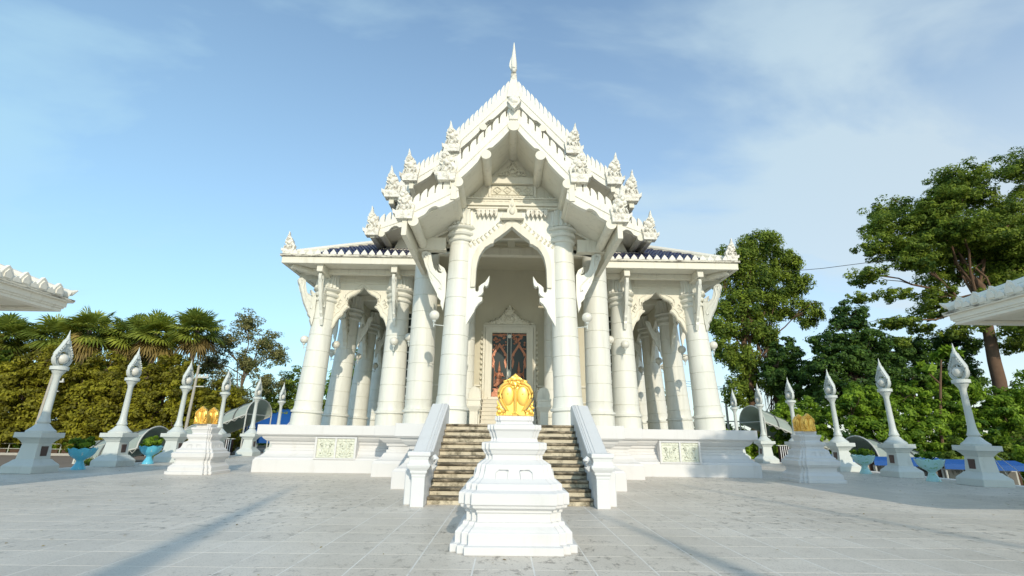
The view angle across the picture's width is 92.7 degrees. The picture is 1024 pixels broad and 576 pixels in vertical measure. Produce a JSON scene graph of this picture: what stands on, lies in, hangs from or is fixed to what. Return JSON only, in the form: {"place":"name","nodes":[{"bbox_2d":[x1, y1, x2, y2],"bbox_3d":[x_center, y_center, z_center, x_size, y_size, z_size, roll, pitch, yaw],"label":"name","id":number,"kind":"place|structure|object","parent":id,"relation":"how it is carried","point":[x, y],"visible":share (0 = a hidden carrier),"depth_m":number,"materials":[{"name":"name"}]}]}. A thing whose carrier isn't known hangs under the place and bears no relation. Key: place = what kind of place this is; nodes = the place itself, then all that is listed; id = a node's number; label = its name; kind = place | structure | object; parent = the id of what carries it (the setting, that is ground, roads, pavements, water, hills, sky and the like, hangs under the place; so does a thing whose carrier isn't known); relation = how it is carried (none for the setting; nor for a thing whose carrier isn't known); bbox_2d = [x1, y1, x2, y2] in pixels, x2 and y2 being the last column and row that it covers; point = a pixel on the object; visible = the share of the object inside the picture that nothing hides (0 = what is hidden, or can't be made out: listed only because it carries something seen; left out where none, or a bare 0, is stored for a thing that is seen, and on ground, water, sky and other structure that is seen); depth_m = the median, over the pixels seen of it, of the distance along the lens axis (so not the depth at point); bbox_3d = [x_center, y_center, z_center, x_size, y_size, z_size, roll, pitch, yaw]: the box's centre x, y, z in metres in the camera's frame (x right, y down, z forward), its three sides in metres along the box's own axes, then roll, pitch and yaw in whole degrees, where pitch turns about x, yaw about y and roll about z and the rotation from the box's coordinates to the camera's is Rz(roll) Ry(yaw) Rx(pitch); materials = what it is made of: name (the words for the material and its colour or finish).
{"place":"outdoors","nodes":[
{"label":"outdoors","id":0,"kind":"place"},
{"bbox_2d":[0,264,77,311],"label":"pavilion","id":1,"kind":"structure","parent":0,"point":[22,291],"depth_m":12.37,"materials":[{"name":"beige paint"}]},
{"bbox_2d":[0,448,265,467],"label":"road","id":2,"kind":"structure","parent":0,"point":[64,461],"depth_m":31.94,"materials":[{"name":"grey asphalt"}]},
{"bbox_2d":[35,374,63,423],"bbox_3d":[-34.723,9.216,36.433,1.350,6.312,0.300,1,-17,-1],"label":"utility pole","id":3,"kind":"object","parent":2,"relation":"on","point":[44,400],"visible":0.4,"depth_m":36.63,"materials":[{"name":"concrete"}]},
{"bbox_2d":[184,365,208,441],"bbox_3d":[-24.522,9.431,37.764,1.120,6.903,0.240,1,-17,-1],"label":"utility pole","id":4,"kind":"object","parent":2,"relation":"on","point":[192,398],"visible":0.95,"depth_m":38.07,"materials":[{"name":"concrete"}]},
{"bbox_2d":[241,408,291,447],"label":"tarpaulin shelter","id":5,"kind":"object","parent":2,"relation":"on","point":[285,419],"visible":0.11,"depth_m":47.07,"materials":[{"name":"paint"}]},
{"bbox_2d":[6,445,268,452],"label":"ground bank","id":6,"kind":"structure","parent":0,"point":[261,446],"depth_m":63.15,"materials":[{"name":"soil"}]},
{"bbox_2d":[0,348,19,372],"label":"bushy tree","id":7,"kind":"object","parent":6,"relation":"on","point":[4,356],"visible":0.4,"depth_m":44.39,"materials":[{"name":"green plant"}]},
{"bbox_2d":[0,312,35,361],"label":"fan palm","id":8,"kind":"object","parent":6,"relation":"on","point":[10,323],"visible":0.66,"depth_m":45.73,"materials":[{"name":"green plant"}]},
{"bbox_2d":[9,341,34,442],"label":"leafy tree","id":9,"kind":"object","parent":6,"relation":"on","point":[28,349],"visible":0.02,"depth_m":47.00,"materials":[{"name":"green plant"}]},
{"bbox_2d":[0,452,69,455],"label":"road kerb","id":10,"kind":"structure","parent":6,"relation":"on","point":[59,454],"depth_m":36.26,"materials":[{"name":"concrete"}]},
{"bbox_2d":[6,441,67,452],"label":"undergrowth","id":11,"kind":"object","parent":6,"relation":"on","point":[53,445],"visible":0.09,"depth_m":37.41,"materials":[{"name":"green plant"}]},
{"bbox_2d":[13,313,68,386],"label":"fan palm","id":12,"kind":"object","parent":6,"relation":"on","point":[42,331],"visible":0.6,"depth_m":45.85,"materials":[{"name":"green plant"}]},
{"bbox_2d":[0,343,87,447],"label":"bushy tree","id":13,"kind":"object","parent":6,"relation":"on","point":[17,413],"visible":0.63,"depth_m":38.38,"materials":[{"name":"green plant"}]},
{"bbox_2d":[0,443,162,455],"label":"pipe fence","id":14,"kind":"object","parent":6,"relation":"on","point":[12,450],"visible":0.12,"depth_m":37.16,"materials":[{"name":"paint"}]},
{"bbox_2d":[29,349,143,451],"bbox_3d":[-33.685,9.245,39.166,7.603,8.661,4.830,1,-17,-1],"label":"bushy tree","id":15,"kind":"object","parent":6,"relation":"on","point":[85,418],"visible":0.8,"depth_m":38.19,"materials":[{"name":"green plant"}]},
{"bbox_2d":[50,305,122,366],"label":"fan palm","id":16,"kind":"object","parent":6,"relation":"on","point":[86,341],"visible":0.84,"depth_m":45.26,"materials":[{"name":"green plant"}]},
{"bbox_2d":[84,456,96,465],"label":"weedy shrub","id":17,"kind":"object","parent":6,"relation":"on","point":[87,461],"visible":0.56,"depth_m":21.90,"materials":[{"name":"green plant"}]},
{"bbox_2d":[72,426,168,463],"bbox_3d":[-23.187,9.499,29.404,3.482,2.363,3.129,1,-17,-1],"label":"arched canopy","id":18,"kind":"object","parent":6,"relation":"on","point":[134,445],"visible":0.38,"depth_m":28.99,"materials":[{"name":"paint"}]},
{"bbox_2d":[99,312,147,388],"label":"fan palm","id":19,"kind":"object","parent":6,"relation":"on","point":[117,341],"visible":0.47,"depth_m":45.85,"materials":[{"name":"green plant"}]},
{"bbox_2d":[92,355,154,404],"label":"leafy tree","id":20,"kind":"object","parent":6,"relation":"on","point":[143,365],"depth_m":47.09,"materials":[{"name":"green plant"}]},
{"bbox_2d":[121,309,178,385],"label":"fan palm","id":21,"kind":"object","parent":6,"relation":"on","point":[151,346],"visible":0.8,"depth_m":45.26,"materials":[{"name":"green plant"}]},
{"bbox_2d":[105,353,203,440],"bbox_3d":[-28.979,9.575,40.065,7.142,8.660,4.746,1,-17,-1],"label":"bushy tree","id":22,"kind":"object","parent":6,"relation":"on","point":[146,411],"visible":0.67,"depth_m":39.46,"materials":[{"name":"green plant"}]},
{"bbox_2d":[145,353,206,422],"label":"leafy tree","id":23,"kind":"object","parent":6,"relation":"on","point":[201,384],"visible":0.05,"depth_m":47.41,"materials":[{"name":"green plant"}]},
{"bbox_2d":[162,306,225,397],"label":"fan palm","id":24,"kind":"object","parent":6,"relation":"on","point":[195,323],"visible":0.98,"depth_m":44.63,"materials":[{"name":"green plant"}]},
{"bbox_2d":[174,378,247,450],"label":"bushy tree","id":25,"kind":"object","parent":6,"relation":"on","point":[210,399],"visible":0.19,"depth_m":40.61,"materials":[{"name":"green plant"}]},
{"bbox_2d":[185,399,271,447],"bbox_3d":[-21.262,10.481,36.552,4.493,4.365,4.028,1,-17,-1],"label":"arched canopy","id":26,"kind":"object","parent":6,"relation":"on","point":[238,418],"visible":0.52,"depth_m":38.09,"materials":[{"name":"paint"}]},
{"bbox_2d":[224,438,234,455],"bbox_3d":[-19.771,10.999,33.595,1.150,1.260,0.240,1,-17,-1],"label":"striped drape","id":27,"kind":"object","parent":6,"relation":"on","point":[228,444],"visible":0.38,"depth_m":33.63,"materials":[{"name":"fabric"}]},
{"bbox_2d":[194,308,291,451],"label":"thin tree","id":28,"kind":"object","parent":6,"relation":"on","point":[245,363],"visible":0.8,"depth_m":48.42,"materials":[{"name":"green plant"}]},
{"bbox_2d":[262,365,328,413],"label":"leafy tree","id":29,"kind":"object","parent":6,"relation":"on","point":[291,387],"visible":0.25,"depth_m":49.84,"materials":[{"name":"green plant"}]},
{"bbox_2d":[0,453,1023,575],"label":"platform","id":30,"kind":"structure","parent":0,"point":[134,520],"depth_m":8.25,"materials":[{"name":"stone"}]},
{"bbox_2d":[0,330,73,473],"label":"lamp post","id":31,"kind":"object","parent":30,"relation":"on","point":[33,455],"visible":1,"depth_m":17.90,"materials":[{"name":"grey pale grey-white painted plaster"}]},
{"bbox_2d":[68,447,98,469],"bbox_3d":[-17.252,6.815,19.537,0.954,0.840,0.954,6,-18,-16],"label":"planter","id":32,"kind":"object","parent":30,"relation":"on","point":[79,456],"visible":0.98,"depth_m":19.34,"materials":[{"name":"teal ceramic"}]},
{"bbox_2d":[66,436,98,451],"bbox_3d":[-17.280,6.306,19.701,1.044,0.689,1.018,1,-17,-1],"label":"potted plant","id":33,"kind":"object","parent":32,"relation":"in","point":[80,443],"visible":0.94,"depth_m":19.46,"materials":[{"name":"green plant"}]},
{"bbox_2d":[89,348,142,466],"bbox_3d":[-17.514,5.305,22.191,1.120,5.260,1.120,1,-17,-1],"label":"lamp post","id":34,"kind":"object","parent":30,"relation":"on","point":[119,437],"visible":1,"depth_m":21.62,"materials":[{"name":"grey pale grey-white painted plaster"}]},
{"bbox_2d":[139,445,163,463],"bbox_3d":[-17.406,7.998,23.460,0.954,0.840,0.954,-4,-17,15],"label":"planter","id":35,"kind":"object","parent":30,"relation":"on","point":[148,452],"visible":0.97,"depth_m":23.26,"materials":[{"name":"teal ceramic"}]},
{"bbox_2d":[140,435,163,446],"bbox_3d":[-17.343,7.469,23.581,0.998,0.722,0.931,-14,-22,40],"label":"potted plant","id":36,"kind":"object","parent":35,"relation":"in","point":[150,441],"visible":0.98,"depth_m":23.44,"materials":[{"name":"green plant"}]},
{"bbox_2d":[153,361,193,461],"bbox_3d":[-17.530,6.434,25.932,1.120,5.260,1.120,1,-17,0],"label":"lamp post","id":37,"kind":"object","parent":30,"relation":"on","point":[175,437],"visible":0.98,"depth_m":25.39,"materials":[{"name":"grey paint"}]},
{"bbox_2d":[164,424,230,474],"bbox_3d":[-11.853,6.141,18.718,1.720,1.785,1.720,1,-17,-1],"label":"stone pedestal","id":38,"kind":"object","parent":30,"relation":"on","point":[202,450],"visible":0.99,"depth_m":18.18,"materials":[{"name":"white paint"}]},
{"bbox_2d":[193,406,208,423],"bbox_3d":[-11.873,4.854,18.679,0.487,0.652,0.172,1,-17,-1],"label":"boundary stone","id":39,"kind":"object","parent":38,"relation":"on","point":[201,414],"visible":1,"depth_m":18.62,"materials":[{"name":"gold metal"}]},
{"bbox_2d":[207,407,219,423],"bbox_3d":[-11.842,5.048,19.320,0.487,0.652,0.172,1,-17,-1],"label":"boundary stone","id":40,"kind":"object","parent":38,"relation":"on","point":[213,416],"visible":0.84,"depth_m":19.27,"materials":[{"name":"gold metal"}]},
{"bbox_2d":[217,369,230,457],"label":"lamp post","id":41,"kind":"object","parent":30,"relation":"on","point":[225,393],"visible":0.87,"depth_m":29.72,"materials":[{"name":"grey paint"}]},
{"bbox_2d":[235,378,262,455],"bbox_3d":[-17.634,8.702,33.442,1.120,5.260,1.120,1,-17,0],"label":"lamp post","id":42,"kind":"object","parent":30,"relation":"on","point":[250,436],"visible":0.98,"depth_m":32.79,"materials":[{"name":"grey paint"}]},
{"bbox_2d":[263,382,285,452],"bbox_3d":[-17.695,9.826,37.168,1.120,5.260,1.120,1,-17,0],"label":"lamp post","id":43,"kind":"object","parent":30,"relation":"on","point":[282,397],"visible":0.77,"depth_m":37.27,"materials":[{"name":"grey paint"}]},
{"bbox_2d":[251,43,762,509],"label":"temple","id":44,"kind":"structure","parent":30,"relation":"on","point":[510,237],"depth_m":20.07,"materials":[{"name":"white paint"}]},
{"bbox_2d":[300,335,307,348],"bbox_3d":[-9.255,2.411,21.791,0.442,0.605,0.370,-10,-20,32],"label":"globe lamp","id":45,"kind":"object","parent":44,"relation":"attached to","point":[303,339],"visible":0.91,"depth_m":21.73,"materials":[{"name":"white glass"}]},
{"bbox_2d":[330,341,339,353],"bbox_3d":[-8.237,2.718,22.664,0.370,0.605,0.690,1,-17,-1],"label":"globe lamp","id":46,"kind":"object","parent":44,"relation":"attached to","point":[335,345],"visible":0.94,"depth_m":22.73,"materials":[{"name":"white glass"}]},
{"bbox_2d":[313,437,359,459],"bbox_3d":[-7.057,6.473,19.749,1.660,0.860,0.562,1,-17,-1],"label":"decorative panel","id":47,"kind":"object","parent":44,"relation":"in","point":[326,448],"depth_m":19.53,"materials":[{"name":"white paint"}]},
{"bbox_2d":[354,353,361,363],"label":"globe lamp","id":48,"kind":"object","parent":44,"relation":"attached to","point":[358,356],"visible":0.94,"depth_m":26.18,"materials":[{"name":"white glass"}]},
{"bbox_2d":[390,337,397,350],"bbox_3d":[-5.078,2.453,21.135,0.370,0.605,0.685,1,-17,-1],"label":"globe lamp","id":49,"kind":"object","parent":44,"relation":"attached to","point":[393,341],"visible":1,"depth_m":20.90,"materials":[{"name":"white glass"}]},
{"bbox_2d":[404,312,411,406],"bbox_3d":[-5.090,3.542,23.869,1.240,4.900,0.100,1,-17,-1],"label":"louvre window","id":50,"kind":"structure","parent":44,"relation":"in","point":[410,313],"depth_m":24.06,"materials":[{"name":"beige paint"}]},
{"bbox_2d":[429,310,443,326],"bbox_3d":[-2.718,1.105,17.613,0.544,0.605,0.401,1,-17,-1],"label":"globe lamp","id":51,"kind":"object","parent":44,"relation":"attached to","point":[434,315],"visible":1,"depth_m":17.52,"materials":[{"name":"white glass"}]},
{"bbox_2d":[479,305,537,398],"bbox_3d":[-0.133,3.090,23.949,2.832,4.710,0.340,1,-17,-1],"label":"temple door","id":52,"kind":"structure","parent":44,"relation":"in","point":[509,347],"depth_m":23.97,"materials":[{"name":"beige paint"}]},
{"bbox_2d":[577,312,591,328],"bbox_3d":[2.627,1.186,17.663,0.544,0.605,0.401,1,-17,-1],"label":"globe lamp","id":53,"kind":"object","parent":44,"relation":"attached to","point":[586,317],"visible":1,"depth_m":17.57,"materials":[{"name":"white glass"}]},
{"bbox_2d":[608,314,612,402],"bbox_3d":[4.808,3.693,23.961,1.240,4.900,0.100,1,-17,-1],"label":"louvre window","id":54,"kind":"structure","parent":44,"relation":"in","point":[609,315],"depth_m":24.40,"materials":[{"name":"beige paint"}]},
{"bbox_2d":[621,340,628,353],"bbox_3d":[4.880,2.604,21.227,0.370,0.605,0.685,1,-17,-1],"label":"globe lamp","id":55,"kind":"object","parent":44,"relation":"attached to","point":[624,344],"visible":1,"depth_m":20.99,"materials":[{"name":"white glass"}]},
{"bbox_2d":[656,441,701,463],"bbox_3d":[6.761,6.683,19.877,1.660,0.860,0.562,1,-17,-1],"label":"relief panel","id":56,"kind":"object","parent":44,"relation":"in","point":[668,452],"depth_m":19.66,"materials":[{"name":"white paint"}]},
{"bbox_2d":[678,346,687,358],"bbox_3d":[8.000,2.965,22.815,0.370,0.605,0.690,1,-17,-1],"label":"globe lamp","id":57,"kind":"object","parent":44,"relation":"attached to","point":[682,350],"visible":0.98,"depth_m":22.88,"materials":[{"name":"white glass"}]},
{"bbox_2d":[710,341,717,354],"bbox_3d":[9.043,2.689,21.961,0.442,0.605,0.370,12,-20,-33],"label":"globe lamp","id":58,"kind":"object","parent":44,"relation":"attached to","point":[713,345],"visible":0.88,"depth_m":21.89,"materials":[{"name":"white glass"}]},
{"bbox_2d":[449,416,577,556],"bbox_3d":[0.023,2.875,7.417,1.720,1.785,1.720,1,-17,-1],"label":"stone pedestal","id":59,"kind":"object","parent":30,"relation":"on","point":[513,497],"visible":1,"depth_m":6.66,"materials":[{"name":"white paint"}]},
{"bbox_2d":[496,374,533,415],"bbox_3d":[0.051,1.650,7.558,0.594,0.639,0.168,1,-17,-1],"label":"boundary stone","id":60,"kind":"object","parent":59,"relation":"on","point":[515,394],"visible":1,"depth_m":7.49,"materials":[{"name":"gold metal"}]},
{"bbox_2d":[6,470,1023,574],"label":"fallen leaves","id":61,"kind":"object","parent":30,"relation":"on","point":[505,559],"visible":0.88,"depth_m":8.32,"materials":[{"name":"brown plant"}]},
{"bbox_2d":[730,390,750,458],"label":"lamp post","id":62,"kind":"object","parent":30,"relation":"on","point":[733,407],"visible":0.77,"depth_m":36.01,"materials":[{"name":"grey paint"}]},
{"bbox_2d":[753,383,779,462],"bbox_3d":[16.525,8.883,32.322,1.081,5.076,1.081,1,-16,-1],"label":"lamp post","id":63,"kind":"object","parent":30,"relation":"on","point":[764,443],"visible":0.99,"depth_m":31.75,"materials":[{"name":"grey paint"}]},
{"bbox_2d":[776,445,789,461],"bbox_3d":[19.073,11.589,33.956,1.150,1.260,0.240,1,-17,-1],"label":"striped drape","id":64,"kind":"object","parent":30,"relation":"on","point":[783,451],"visible":0.41,"depth_m":33.99,"materials":[{"name":"fabric"}]},
{"bbox_2d":[784,379,795,448],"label":"lamp post","id":65,"kind":"object","parent":30,"relation":"on","point":[790,401],"visible":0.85,"depth_m":28.89,"materials":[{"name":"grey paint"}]},
{"bbox_2d":[780,431,846,483],"bbox_3d":[11.191,6.332,18.406,1.720,1.785,1.720,1,-17,-1],"label":"stone pedestal","id":66,"kind":"object","parent":30,"relation":"on","point":[808,458],"visible":1,"depth_m":17.87,"materials":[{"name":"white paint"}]},
{"bbox_2d":[792,414,802,430],"bbox_3d":[11.201,5.248,19.037,0.487,0.652,0.172,1,-17,-1],"label":"boundary stone","id":67,"kind":"object","parent":66,"relation":"on","point":[797,424],"visible":0.59,"depth_m":18.99,"materials":[{"name":"gold metal"}]},
{"bbox_2d":[801,413,815,430],"bbox_3d":[11.170,5.060,18.414,0.487,0.652,0.172,1,-17,-1],"label":"boundary stone","id":68,"kind":"object","parent":66,"relation":"on","point":[807,421],"visible":1,"depth_m":18.36,"materials":[{"name":"gold metal"}]},
{"bbox_2d":[824,369,860,471],"bbox_3d":[16.621,6.713,25.135,1.081,5.076,1.081,0,-16,-1],"label":"lamp post","id":69,"kind":"object","parent":30,"relation":"on","point":[839,445],"visible":0.98,"depth_m":24.61,"materials":[{"name":"white paint"}]},
{"bbox_2d":[850,454,874,473],"bbox_3d":[16.452,8.224,22.818,0.954,0.840,0.954,6,-18,-16],"label":"planter","id":70,"kind":"object","parent":30,"relation":"on","point":[864,462],"visible":0.98,"depth_m":22.62,"materials":[{"name":"teal ceramic"}]},
{"bbox_2d":[849,448,874,455],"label":"potted plant","id":71,"kind":"object","parent":70,"relation":"in","point":[862,451],"visible":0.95,"depth_m":22.90,"materials":[{"name":"green plant"}]},
{"bbox_2d":[875,359,924,477],"bbox_3d":[16.693,5.638,21.573,1.081,5.076,1.081,1,-17,-1],"label":"lamp post","id":72,"kind":"object","parent":30,"relation":"on","point":[896,448],"visible":1,"depth_m":21.03,"materials":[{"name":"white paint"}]},
{"bbox_2d":[913,458,944,481],"bbox_3d":[16.305,7.065,18.987,0.954,0.840,0.954,6,-18,-16],"label":"planter","id":73,"kind":"object","parent":30,"relation":"on","point":[931,467],"visible":0.99,"depth_m":18.79,"materials":[{"name":"teal ceramic"}]},
{"bbox_2d":[914,451,941,459],"bbox_3d":[16.371,6.588,19.123,0.884,0.453,0.928,6,-18,-18],"label":"potted plant","id":74,"kind":"object","parent":73,"relation":"in","point":[927,455],"visible":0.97,"depth_m":19.07,"materials":[{"name":"green plant"}]},
{"bbox_2d":[948,344,1015,487],"bbox_3d":[16.759,4.545,17.949,1.081,5.076,1.081,1,-16,0],"label":"lamp post","id":75,"kind":"object","parent":30,"relation":"on","point":[976,450],"visible":1,"depth_m":17.45,"materials":[{"name":"grey paint"}]},
{"bbox_2d":[0,0,1023,441],"label":"sky","id":76,"kind":"structure","parent":0,"point":[165,155],"materials":[{"name":"blue"}]},
{"bbox_2d":[939,277,1023,325],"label":"pavilion","id":77,"kind":"structure","parent":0,"point":[1001,305],"depth_m":12.53,"materials":[{"name":"beige paint"}]},
{"bbox_3d":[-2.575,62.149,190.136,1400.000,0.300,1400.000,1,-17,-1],"label":"ground","id":78,"kind":"structure","parent":0,"visible":0},
{"bbox_2d":[324,349,374,396],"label":"leafy tree","id":79,"kind":"object","parent":78,"relation":"on","point":[327,383],"visible":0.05,"depth_m":48.01,"materials":[{"name":"green plant"}]},
{"bbox_2d":[8,409,1001,458],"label":"distant wood","id":80,"kind":"object","parent":78,"relation":"on","point":[846,433],"depth_m":72.74,"materials":[{"name":"green plant"}]},
{"bbox_2d":[686,381,738,429],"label":"twin pole","id":81,"kind":"object","parent":78,"relation":"on","point":[727,421],"visible":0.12,"depth_m":56.46,"materials":[{"name":"metal"}]},
{"bbox_2d":[726,427,775,458],"bbox_3d":[18.102,13.681,38.216,5.720,5.945,3.804,1,-17,-1],"label":"leafy bush","id":82,"kind":"object","parent":78,"relation":"on","point":[752,449],"visible":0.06,"depth_m":38.09,"materials":[{"name":"green plant"}]},
{"bbox_2d":[708,228,826,451],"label":"tall tree","id":83,"kind":"object","parent":78,"relation":"on","point":[752,309],"visible":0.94,"depth_m":51.13,"materials":[{"name":"green plant"}]},
{"bbox_2d":[759,335,785,453],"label":"dead tree","id":84,"kind":"object","parent":78,"relation":"on","point":[774,401],"visible":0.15,"depth_m":49.71,"materials":[{"name":"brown plant"}]},
{"bbox_2d":[739,405,831,450],"bbox_3d":[20.857,12.357,36.883,5.096,6.765,4.029,1,-17,-1],"label":"arched canopy","id":85,"kind":"object","parent":78,"relation":"on","point":[749,416],"visible":0.45,"depth_m":38.25,"materials":[{"name":"paint"}]},
{"bbox_2d":[758,336,822,407],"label":"vine covered tree","id":86,"kind":"object","parent":78,"relation":"on","point":[788,355],"visible":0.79,"depth_m":46.42,"materials":[{"name":"green plant"}]},
{"bbox_2d":[766,395,833,453],"bbox_3d":[21.902,11.989,36.236,6.507,8.133,3.960,1,-17,-1],"label":"leafy bush","id":87,"kind":"object","parent":78,"relation":"on","point":[810,407],"visible":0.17,"depth_m":36.62,"materials":[{"name":"green plant"}]},
{"bbox_2d":[798,299,915,428],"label":"vine covered tree","id":88,"kind":"object","parent":78,"relation":"on","point":[855,355],"visible":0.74,"depth_m":41.81,"materials":[{"name":"green plant"}]},
{"bbox_2d":[824,381,919,450],"bbox_3d":[26.106,11.128,34.946,6.706,9.132,4.303,1,-17,-1],"label":"leafy bush","id":89,"kind":"object","parent":78,"relation":"on","point":[872,422],"visible":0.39,"depth_m":35.25,"materials":[{"name":"green plant"}]},
{"bbox_2d":[846,435,936,457],"bbox_3d":[23.012,10.306,29.593,4.085,2.602,3.529,1,-17,-1],"label":"arched canopy","id":90,"kind":"object","parent":78,"relation":"on","point":[863,442],"visible":0.2,"depth_m":30.07,"materials":[{"name":"metal"}]},
{"bbox_2d":[870,456,938,476],"bbox_3d":[20.224,10.424,24.621,3.000,3.560,1.230,-6,-18,22],"label":"picture stall","id":91,"kind":"object","parent":78,"relation":"on","point":[878,464],"visible":0.16,"depth_m":25.11,"materials":[{"name":"paint"}]},
{"bbox_2d":[877,379,962,453],"bbox_3d":[29.760,11.277,35.657,6.269,9.348,4.443,6,-18,-16],"label":"leafy bush","id":92,"kind":"object","parent":78,"relation":"on","point":[916,408],"visible":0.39,"depth_m":35.37,"materials":[{"name":"green plant"}]},
{"bbox_2d":[864,333,991,450],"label":"shadowed tree","id":93,"kind":"object","parent":78,"relation":"on","point":[917,352],"visible":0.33,"depth_m":48.55,"materials":[{"name":"green plant"}]},
{"bbox_2d":[843,147,1023,440],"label":"tree","id":94,"kind":"object","parent":78,"relation":"on","point":[989,240],"visible":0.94,"depth_m":47.39,"materials":[{"name":"green plant"}]},
{"bbox_2d":[783,253,936,271],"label":"overhead cable","id":95,"kind":"object","parent":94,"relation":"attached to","point":[846,265],"visible":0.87,"depth_m":48.34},
{"bbox_2d":[912,344,964,442],"bbox_3d":[31.539,9.638,35.075,3.438,11.398,2.049,1,-17,-1],"label":"young papaya","id":96,"kind":"object","parent":78,"relation":"on","point":[924,368],"visible":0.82,"depth_m":36.13,"materials":[{"name":"green plant"}]},
{"bbox_2d":[920,371,1013,460],"bbox_3d":[33.687,10.930,35.758,6.505,10.163,4.336,1,-17,-1],"label":"leafy bush","id":97,"kind":"object","parent":78,"relation":"on","point":[975,391],"visible":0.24,"depth_m":35.78,"materials":[{"name":"green plant"}]},
{"bbox_2d":[935,459,1023,485],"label":"picture stall","id":98,"kind":"object","parent":78,"relation":"on","point":[952,468],"visible":0.22,"depth_m":22.32,"materials":[{"name":"paint"}]},
{"bbox_2d":[937,436,1023,483],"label":"leafy bush","id":99,"kind":"object","parent":78,"relation":"on","point":[949,453],"visible":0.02,"depth_m":31.08,"materials":[{"name":"green plant"}]},
{"bbox_2d":[972,385,1023,460],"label":"leafy bush","id":100,"kind":"object","parent":78,"relation":"on","point":[1012,420],"visible":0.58,"depth_m":35.17,"materials":[{"name":"green plant"}]},
{"bbox_2d":[1001,430,1023,460],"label":"leafy bush","id":101,"kind":"object","parent":78,"relation":"on","point":[1019,441],"visible":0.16,"depth_m":31.79,"materials":[{"name":"green plant"}]},
{"bbox_2d":[1007,369,1023,393],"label":"leafy bush","id":102,"kind":"object","parent":78,"relation":"on","point":[1014,384],"visible":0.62,"depth_m":37.87,"materials":[{"name":"green plant"}]},
{"bbox_2d":[1011,442,1023,482],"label":"leafy bush","id":103,"kind":"object","parent":78,"relation":"on","point":[1019,456],"visible":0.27,"depth_m":23.87,"materials":[{"name":"green plant"}]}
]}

